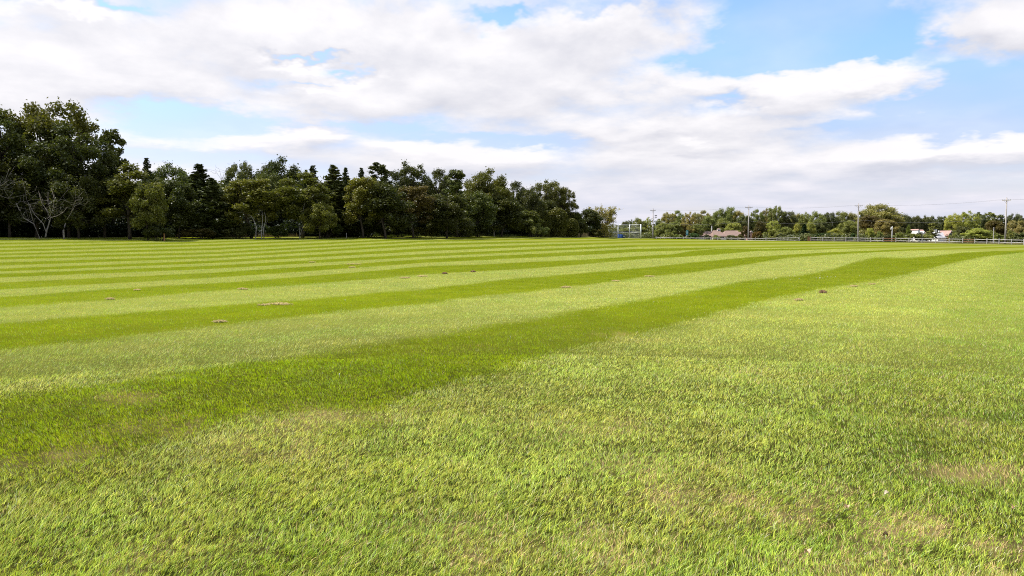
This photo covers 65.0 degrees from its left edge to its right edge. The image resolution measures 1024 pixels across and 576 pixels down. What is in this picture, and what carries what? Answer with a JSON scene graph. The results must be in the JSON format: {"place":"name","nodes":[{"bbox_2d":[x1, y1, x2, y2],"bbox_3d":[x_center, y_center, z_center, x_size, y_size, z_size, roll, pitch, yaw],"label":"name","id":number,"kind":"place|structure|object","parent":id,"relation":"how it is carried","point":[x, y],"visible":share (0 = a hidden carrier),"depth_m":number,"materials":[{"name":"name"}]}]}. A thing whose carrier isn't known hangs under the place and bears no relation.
{"place":"outdoors","nodes":[
{"label":"outdoors","id":0,"kind":"place"},
{"bbox_2d":[0,236,1023,575],"bbox_3d":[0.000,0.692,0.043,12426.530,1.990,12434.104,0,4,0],"label":"ground","id":1,"kind":"structure","parent":0,"point":[698,244],"depth_m":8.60,"materials":[{"name":"green plant"}]},
{"bbox_2d":[0,104,46,172],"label":"broadleaf tree","id":2,"kind":"object","parent":1,"relation":"on","point":[7,138],"visible":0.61,"depth_m":92.22,"materials":[{"name":"green plant"}]},
{"bbox_2d":[0,172,49,236],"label":"broadleaf tree","id":3,"kind":"object","parent":1,"relation":"on","point":[11,203],"visible":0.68,"depth_m":88.94,"materials":[{"name":"green plant"}]},
{"bbox_2d":[0,149,75,236],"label":"broadleaf tree","id":4,"kind":"object","parent":1,"relation":"on","point":[18,185],"visible":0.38,"depth_m":90.27,"materials":[{"name":"green plant"}]},
{"bbox_2d":[14,183,87,238],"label":"dead tree","id":5,"kind":"object","parent":1,"relation":"on","point":[28,219],"visible":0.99,"depth_m":87.22,"materials":[{"name":"grey wood"}]},
{"bbox_2d":[0,97,102,236],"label":"broadleaf tree","id":6,"kind":"object","parent":1,"relation":"on","point":[35,120],"visible":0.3,"depth_m":95.97,"materials":[{"name":"green plant"}]},
{"bbox_2d":[16,121,118,236],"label":"broadleaf tree","id":7,"kind":"object","parent":1,"relation":"on","point":[61,146],"visible":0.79,"depth_m":91.42,"materials":[{"name":"green plant"}]},
{"bbox_2d":[43,172,111,237],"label":"broadleaf tree","id":8,"kind":"object","parent":1,"relation":"on","point":[92,189],"visible":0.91,"depth_m":89.29,"materials":[{"name":"green plant"}]},
{"bbox_2d":[77,157,130,237],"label":"broadleaf tree","id":9,"kind":"object","parent":1,"relation":"on","point":[112,170],"visible":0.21,"depth_m":94.04,"materials":[{"name":"green plant"}]},
{"bbox_2d":[98,128,136,236],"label":"pine tree","id":10,"kind":"object","parent":1,"relation":"on","point":[108,135],"visible":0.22,"depth_m":100.69,"materials":[{"name":"green plant"}]},
{"bbox_2d":[93,161,165,238],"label":"broadleaf tree","id":11,"kind":"object","parent":1,"relation":"on","point":[122,187],"visible":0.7,"depth_m":90.49,"materials":[{"name":"green plant"}]},
{"bbox_2d":[141,158,153,183],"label":"cedar tree","id":12,"kind":"object","parent":1,"relation":"on","point":[146,165],"visible":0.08,"depth_m":110.94,"materials":[{"name":"green plant"}]},
{"bbox_2d":[128,181,168,239],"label":"broadleaf tree","id":13,"kind":"object","parent":1,"relation":"on","point":[153,202],"visible":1,"depth_m":88.84,"materials":[{"name":"green plant"}]},
{"bbox_2d":[141,224,174,240],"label":"shrub","id":14,"kind":"object","parent":1,"relation":"on","point":[154,231],"visible":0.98,"depth_m":89.11,"materials":[{"name":"green plant"}]},
{"bbox_2d":[140,160,192,184],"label":"broadleaf tree","id":15,"kind":"object","parent":1,"relation":"on","point":[179,173],"visible":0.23,"depth_m":111.78,"materials":[{"name":"green plant"}]},
{"bbox_2d":[156,179,204,237],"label":"broadleaf tree","id":16,"kind":"object","parent":1,"relation":"on","point":[181,201],"visible":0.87,"depth_m":96.52,"materials":[{"name":"green plant"}]},
{"bbox_2d":[179,228,215,238],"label":"shrub","id":17,"kind":"object","parent":1,"relation":"on","point":[196,232],"visible":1,"depth_m":96.42,"materials":[{"name":"green plant"}]},
{"bbox_2d":[169,163,233,234],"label":"cedar tree","id":18,"kind":"object","parent":1,"relation":"on","point":[197,183],"visible":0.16,"depth_m":104.70,"materials":[{"name":"green plant"}]},
{"bbox_2d":[181,177,238,237],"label":"cedar tree","id":19,"kind":"object","parent":1,"relation":"on","point":[212,213],"visible":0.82,"depth_m":98.83,"materials":[{"name":"green plant"}]},
{"bbox_2d":[175,233,297,236],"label":"tall grass","id":20,"kind":"structure","parent":1,"relation":"on","point":[269,235],"depth_m":107.09,"materials":[{"name":"green plant"}]},
{"bbox_2d":[221,221,254,238],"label":"shrub","id":21,"kind":"object","parent":1,"relation":"on","point":[240,230],"visible":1,"depth_m":99.18,"materials":[{"name":"green plant"}]},
{"bbox_2d":[223,160,255,187],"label":"broadleaf tree","id":22,"kind":"object","parent":1,"relation":"on","point":[242,174],"visible":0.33,"depth_m":122.24,"materials":[{"name":"green plant"}]},
{"bbox_2d":[219,177,283,238],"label":"broadleaf tree","id":23,"kind":"object","parent":1,"relation":"on","point":[255,196],"visible":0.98,"depth_m":99.44,"materials":[{"name":"green plant"}]},
{"bbox_2d":[252,170,284,224],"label":"broadleaf tree","id":24,"kind":"object","parent":1,"relation":"on","point":[273,176],"visible":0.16,"depth_m":112.61,"materials":[{"name":"green plant"}]},
{"bbox_2d":[265,225,289,237],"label":"shrub","id":25,"kind":"object","parent":1,"relation":"on","point":[277,230],"visible":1,"depth_m":102.57,"materials":[{"name":"green plant"}]},
{"bbox_2d":[253,154,302,187],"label":"broadleaf tree","id":26,"kind":"object","parent":1,"relation":"on","point":[270,167],"visible":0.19,"depth_m":124.13,"materials":[{"name":"green plant"}]},
{"bbox_2d":[0,209,593,236],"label":"undergrowth","id":27,"kind":"object","parent":1,"relation":"on","point":[27,229],"visible":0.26,"depth_m":100.97,"materials":[{"name":"green plant"}]},
{"bbox_2d":[267,170,334,237],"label":"broadleaf tree","id":28,"kind":"object","parent":1,"relation":"on","point":[292,193],"visible":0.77,"depth_m":102.03,"materials":[{"name":"green plant"}]},
{"bbox_2d":[16,176,612,237],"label":"woodland","id":29,"kind":"object","parent":1,"relation":"on","point":[299,186],"visible":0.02,"depth_m":116.38,"materials":[{"name":"green plant"}]},
{"bbox_2d":[299,200,339,238],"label":"broadleaf tree","id":30,"kind":"object","parent":1,"relation":"on","point":[319,215],"visible":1,"depth_m":99.91,"materials":[{"name":"green plant"}]},
{"bbox_2d":[308,221,343,237],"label":"shrub","id":31,"kind":"object","parent":1,"relation":"on","point":[337,229],"visible":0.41,"depth_m":105.28,"materials":[{"name":"green plant"}]},
{"bbox_2d":[311,165,362,236],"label":"cedar tree","id":32,"kind":"object","parent":1,"relation":"on","point":[336,193],"visible":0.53,"depth_m":108.75,"materials":[{"name":"green plant"}]},
{"bbox_2d":[339,167,358,236],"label":"cedar tree","id":33,"kind":"object","parent":1,"relation":"on","point":[345,176],"visible":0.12,"depth_m":111.03,"materials":[{"name":"green plant"}]},
{"bbox_2d":[341,175,385,237],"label":"broadleaf tree","id":34,"kind":"object","parent":1,"relation":"on","point":[358,189],"visible":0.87,"depth_m":104.69,"materials":[{"name":"green plant"}]},
{"bbox_2d":[348,221,387,236],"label":"shrub","id":35,"kind":"object","parent":1,"relation":"on","point":[355,231],"visible":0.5,"depth_m":108.70,"materials":[{"name":"green plant"}]},
{"bbox_2d":[367,162,399,236],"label":"pine tree","id":36,"kind":"object","parent":1,"relation":"on","point":[378,168],"visible":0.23,"depth_m":112.75,"materials":[{"name":"green plant"}]},
{"bbox_2d":[360,179,416,237],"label":"broadleaf tree","id":37,"kind":"object","parent":1,"relation":"on","point":[389,204],"visible":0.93,"depth_m":103.82,"materials":[{"name":"green plant"}]},
{"bbox_2d":[385,224,413,236],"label":"shrub","id":38,"kind":"object","parent":1,"relation":"on","point":[390,231],"visible":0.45,"depth_m":111.36,"materials":[{"name":"green plant"}]},
{"bbox_2d":[389,159,434,213],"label":"broadleaf tree","id":39,"kind":"object","parent":1,"relation":"on","point":[404,178],"visible":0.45,"depth_m":119.95,"materials":[{"name":"green plant"}]},
{"bbox_2d":[395,185,436,237],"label":"broadleaf tree","id":40,"kind":"object","parent":1,"relation":"on","point":[415,194],"visible":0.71,"depth_m":108.66,"materials":[{"name":"green plant"}]},
{"bbox_2d":[405,226,429,237],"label":"shrub","id":41,"kind":"object","parent":1,"relation":"on","point":[423,231],"visible":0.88,"depth_m":111.30,"materials":[{"name":"green plant"}]},
{"bbox_2d":[423,167,452,208],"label":"broadleaf tree","id":42,"kind":"object","parent":1,"relation":"on","point":[439,174],"visible":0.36,"depth_m":124.20,"materials":[{"name":"green plant"}]},
{"bbox_2d":[421,193,475,237],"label":"broadleaf tree","id":43,"kind":"object","parent":1,"relation":"on","point":[445,214],"visible":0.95,"depth_m":110.97,"materials":[{"name":"green plant"}]},
{"bbox_2d":[435,169,477,236],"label":"tree","id":44,"kind":"object","parent":1,"relation":"on","point":[455,182],"visible":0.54,"depth_m":118.07,"materials":[{"name":"green plant"}]},
{"bbox_2d":[442,218,475,236],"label":"shrub","id":45,"kind":"object","parent":1,"relation":"on","point":[468,231],"visible":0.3,"depth_m":120.81,"materials":[{"name":"green plant"}]},
{"bbox_2d":[373,233,550,236],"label":"tall grass","id":46,"kind":"structure","parent":1,"relation":"on","point":[403,234],"depth_m":125.13,"materials":[{"name":"green plant"}]},
{"bbox_2d":[464,189,497,236],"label":"broadleaf tree","id":47,"kind":"object","parent":1,"relation":"on","point":[481,204],"visible":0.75,"depth_m":124.41,"materials":[{"name":"green plant"}]},
{"bbox_2d":[473,223,491,236],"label":"shrub","id":48,"kind":"object","parent":1,"relation":"on","point":[480,229],"visible":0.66,"depth_m":124.98,"materials":[{"name":"green plant"}]},
{"bbox_2d":[463,166,515,234],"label":"broadleaf tree","id":49,"kind":"object","parent":1,"relation":"on","point":[496,187],"visible":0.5,"depth_m":131.24,"materials":[{"name":"green plant"}]},
{"bbox_2d":[481,196,526,236],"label":"broadleaf tree","id":50,"kind":"object","parent":1,"relation":"on","point":[512,214],"visible":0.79,"depth_m":129.60,"materials":[{"name":"green plant"}]},
{"bbox_2d":[505,180,527,205],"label":"broadleaf tree","id":51,"kind":"object","parent":1,"relation":"on","point":[515,186],"visible":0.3,"depth_m":148.10,"materials":[{"name":"green plant"}]},
{"bbox_2d":[507,209,544,235],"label":"broadleaf tree","id":52,"kind":"object","parent":1,"relation":"on","point":[534,215],"visible":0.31,"depth_m":139.94,"materials":[{"name":"green plant"}]},
{"bbox_2d":[519,217,541,236],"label":"shrub","id":53,"kind":"object","parent":1,"relation":"on","point":[532,229],"visible":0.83,"depth_m":139.38,"materials":[{"name":"green plant"}]},
{"bbox_2d":[515,185,547,218],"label":"broadleaf tree","id":54,"kind":"object","parent":1,"relation":"on","point":[531,202],"visible":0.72,"depth_m":145.89,"materials":[{"name":"green plant"}]},
{"bbox_2d":[539,211,552,236],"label":"vine mound","id":55,"kind":"object","parent":1,"relation":"on","point":[547,220],"visible":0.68,"depth_m":146.80,"materials":[{"name":"green plant"}]},
{"bbox_2d":[534,179,566,206],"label":"broadleaf tree","id":56,"kind":"object","parent":1,"relation":"on","point":[548,187],"visible":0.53,"depth_m":157.93,"materials":[{"name":"green plant"}]},
{"bbox_2d":[549,206,568,236],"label":"broadleaf tree","id":57,"kind":"object","parent":1,"relation":"on","point":[559,217],"visible":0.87,"depth_m":148.31,"materials":[{"name":"green plant"}]},
{"bbox_2d":[550,186,578,218],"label":"broadleaf tree","id":58,"kind":"object","parent":1,"relation":"on","point":[566,206],"visible":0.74,"depth_m":158.20,"materials":[{"name":"green plant"}]},
{"bbox_2d":[560,211,584,233],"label":"broadleaf tree","id":59,"kind":"object","parent":1,"relation":"on","point":[578,216],"visible":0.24,"depth_m":158.62,"materials":[{"name":"green plant"}]},
{"bbox_2d":[566,218,579,236],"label":"vine mound","id":60,"kind":"object","parent":1,"relation":"on","point":[573,227],"visible":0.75,"depth_m":151.70,"materials":[{"name":"green plant"}]},
{"bbox_2d":[575,207,603,230],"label":"broadleaf tree","id":61,"kind":"object","parent":1,"relation":"on","point":[589,216],"visible":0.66,"depth_m":168.25,"materials":[{"name":"green plant"}]},
{"bbox_2d":[588,205,620,237],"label":"broadleaf tree","id":62,"kind":"object","parent":1,"relation":"on","point":[607,215],"visible":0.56,"depth_m":172.31,"materials":[{"name":"green plant"}]},
{"bbox_2d":[608,224,640,238],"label":"backstop","id":63,"kind":"object","parent":1,"relation":"on","point":[629,232],"visible":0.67,"depth_m":196.43,"materials":[{"name":"metal"}]},
{"bbox_2d":[654,222,668,236],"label":"broadleaf tree","id":64,"kind":"object","parent":1,"relation":"on","point":[660,229],"visible":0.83,"depth_m":288.22,"materials":[{"name":"green plant"}]},
{"bbox_2d":[660,212,675,225],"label":"broadleaf tree","id":65,"kind":"object","parent":1,"relation":"on","point":[666,216],"visible":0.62,"depth_m":298.21,"materials":[{"name":"green plant"}]},
{"bbox_2d":[664,221,682,236],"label":"broadleaf tree","id":66,"kind":"object","parent":1,"relation":"on","point":[674,227],"visible":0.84,"depth_m":286.09,"materials":[{"name":"green plant"}]},
{"bbox_2d":[677,222,694,238],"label":"broadleaf tree","id":67,"kind":"object","parent":1,"relation":"on","point":[685,226],"visible":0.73,"depth_m":287.70,"materials":[{"name":"green plant"}]},
{"bbox_2d":[681,211,697,238],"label":"broadleaf tree","id":68,"kind":"object","parent":1,"relation":"on","point":[691,219],"visible":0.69,"depth_m":298.32,"materials":[{"name":"green plant"}]},
{"bbox_2d":[700,216,715,230],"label":"broadleaf tree","id":69,"kind":"object","parent":1,"relation":"on","point":[708,223],"visible":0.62,"depth_m":327.66,"materials":[{"name":"green plant"}]},
{"bbox_2d":[711,208,726,224],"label":"broadleaf tree","id":70,"kind":"object","parent":1,"relation":"on","point":[719,213],"visible":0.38,"depth_m":342.54,"materials":[{"name":"green plant"}]},
{"bbox_2d":[712,218,730,232],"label":"broadleaf tree","id":71,"kind":"object","parent":1,"relation":"on","point":[719,224],"visible":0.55,"depth_m":326.36,"materials":[{"name":"green plant"}]},
{"bbox_2d":[700,226,752,239],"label":"ranch house","id":72,"kind":"structure","parent":1,"relation":"on","point":[718,232],"depth_m":301.32,"materials":[{"name":"white paint"}]},
{"bbox_2d":[723,206,737,222],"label":"broadleaf tree","id":73,"kind":"object","parent":1,"relation":"on","point":[728,214],"visible":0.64,"depth_m":341.95,"materials":[{"name":"green plant"}]},
{"bbox_2d":[724,223,740,231],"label":"broadleaf tree","id":74,"kind":"object","parent":1,"relation":"on","point":[733,227],"visible":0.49,"depth_m":315.69,"materials":[{"name":"green plant"}]},
{"bbox_2d":[735,214,753,231],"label":"broadleaf tree","id":75,"kind":"object","parent":1,"relation":"on","point":[740,221],"visible":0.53,"depth_m":327.56,"materials":[{"name":"green plant"}]},
{"bbox_2d":[750,209,764,230],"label":"broadleaf tree","id":76,"kind":"object","parent":1,"relation":"on","point":[759,217],"visible":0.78,"depth_m":327.94,"materials":[{"name":"green plant"}]},
{"bbox_2d":[754,220,767,236],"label":"broadleaf tree","id":77,"kind":"object","parent":1,"relation":"on","point":[760,226],"visible":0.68,"depth_m":256.10,"materials":[{"name":"green plant"}]},
{"bbox_2d":[766,221,781,231],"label":"broadleaf tree","id":78,"kind":"object","parent":1,"relation":"on","point":[772,225],"visible":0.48,"depth_m":260.44,"materials":[{"name":"green plant"}]},
{"bbox_2d":[767,205,785,228],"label":"broadleaf tree","id":79,"kind":"object","parent":1,"relation":"on","point":[775,211],"visible":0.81,"depth_m":327.68,"materials":[{"name":"green plant"}]},
{"bbox_2d":[779,210,798,229],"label":"broadleaf tree","id":80,"kind":"object","parent":1,"relation":"on","point":[787,220],"visible":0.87,"depth_m":327.32,"materials":[{"name":"green plant"}]},
{"bbox_2d":[608,217,994,240],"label":"woodland","id":81,"kind":"object","parent":1,"relation":"on","point":[620,227],"depth_m":349.31,"materials":[{"name":"green plant"}]},
{"bbox_2d":[797,212,810,228],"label":"broadleaf tree","id":82,"kind":"object","parent":1,"relation":"on","point":[801,217],"visible":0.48,"depth_m":330.07,"materials":[{"name":"green plant"}]},
{"bbox_2d":[807,211,826,228],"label":"broadleaf tree","id":83,"kind":"object","parent":1,"relation":"on","point":[817,217],"visible":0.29,"depth_m":324.25,"materials":[{"name":"green plant"}]},
{"bbox_2d":[614,232,1022,242],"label":"hedge growth","id":84,"kind":"object","parent":1,"relation":"on","point":[804,237],"visible":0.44,"depth_m":236.69,"materials":[{"name":"green plant"}]},
{"bbox_2d":[812,221,830,233],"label":"broadleaf tree","id":85,"kind":"object","parent":1,"relation":"on","point":[824,225],"visible":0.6,"depth_m":267.85,"materials":[{"name":"green plant"}]},
{"bbox_2d":[821,211,838,232],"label":"broadleaf tree","id":86,"kind":"object","parent":1,"relation":"on","point":[829,217],"visible":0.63,"depth_m":327.37,"materials":[{"name":"green plant"}]},
{"bbox_2d":[834,210,850,231],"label":"broadleaf tree","id":87,"kind":"object","parent":1,"relation":"on","point":[841,217],"visible":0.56,"depth_m":327.53,"materials":[{"name":"green plant"}]},
{"bbox_2d":[835,220,859,240],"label":"broadleaf tree","id":88,"kind":"object","parent":1,"relation":"on","point":[849,226],"visible":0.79,"depth_m":253.09,"materials":[{"name":"green plant"}]},
{"bbox_2d":[857,213,883,236],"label":"broadleaf tree","id":89,"kind":"object","parent":1,"relation":"on","point":[870,222],"visible":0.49,"depth_m":296.35,"materials":[{"name":"green plant"}]},
{"bbox_2d":[856,203,904,229],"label":"broadleaf tree","id":90,"kind":"object","parent":1,"relation":"on","point":[889,213],"visible":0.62,"depth_m":306.75,"materials":[{"name":"green plant"}]},
{"bbox_2d":[873,218,899,235],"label":"broadleaf tree","id":91,"kind":"object","parent":1,"relation":"on","point":[885,227],"visible":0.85,"depth_m":288.21,"materials":[{"name":"green plant"}]},
{"bbox_2d":[895,213,910,232],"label":"broadleaf tree","id":92,"kind":"object","parent":1,"relation":"on","point":[904,227],"visible":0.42,"depth_m":322.53,"materials":[{"name":"green plant"}]},
{"bbox_2d":[813,237,1023,244],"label":"rail fence","id":93,"kind":"object","parent":1,"relation":"on","point":[949,241],"visible":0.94,"depth_m":187.85,"materials":[{"name":"grey wood"}]},
{"bbox_2d":[912,215,924,229],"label":"broadleaf tree","id":94,"kind":"object","parent":1,"relation":"on","point":[917,225],"visible":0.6,"depth_m":337.14,"materials":[{"name":"green plant"}]},
{"bbox_2d":[838,241,1023,244],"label":"tall grass","id":95,"kind":"structure","parent":1,"relation":"on","point":[938,242],"depth_m":184.04,"materials":[{"name":"green plant"}]},
{"bbox_2d":[923,223,940,240],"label":"broadleaf tree","id":96,"kind":"object","parent":1,"relation":"on","point":[931,228],"visible":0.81,"depth_m":260.71,"materials":[{"name":"green plant"}]},
{"bbox_2d":[934,216,945,231],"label":"broadleaf tree","id":97,"kind":"object","parent":1,"relation":"on","point":[940,227],"visible":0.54,"depth_m":338.25,"materials":[{"name":"green plant"}]},
{"bbox_2d":[929,229,952,240],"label":"house","id":98,"kind":"structure","parent":1,"relation":"on","point":[941,236],"depth_m":289.92,"materials":[{"name":"white paint"}]},
{"bbox_2d":[943,213,964,230],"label":"broadleaf tree","id":99,"kind":"object","parent":1,"relation":"on","point":[950,223],"visible":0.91,"depth_m":297.90,"materials":[{"name":"green plant"}]},
{"bbox_2d":[960,210,980,229],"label":"broadleaf tree","id":100,"kind":"object","parent":1,"relation":"on","point":[968,223],"visible":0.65,"depth_m":302.43,"materials":[{"name":"green plant"}]},
{"bbox_2d":[960,228,992,240],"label":"broadleaf tree","id":101,"kind":"object","parent":1,"relation":"on","point":[979,233],"visible":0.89,"depth_m":232.27,"materials":[{"name":"green plant"}]},
{"bbox_2d":[983,219,1010,236],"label":"broadleaf tree","id":102,"kind":"object","parent":1,"relation":"on","point":[999,227],"visible":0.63,"depth_m":297.80,"materials":[{"name":"green plant"}]},
{"bbox_2d":[1006,220,1023,231],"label":"broadleaf tree","id":103,"kind":"object","parent":1,"relation":"on","point":[1013,224],"visible":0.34,"depth_m":290.17,"materials":[{"name":"green plant"}]},
{"bbox_2d":[1009,232,1023,241],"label":"shrub","id":104,"kind":"object","parent":1,"relation":"on","point":[1018,237],"visible":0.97,"depth_m":221.60,"materials":[{"name":"green plant"}]},
{"bbox_2d":[0,0,1023,235],"label":"sky","id":105,"kind":"structure","parent":0,"point":[637,107],"materials":[{"name":"white"}]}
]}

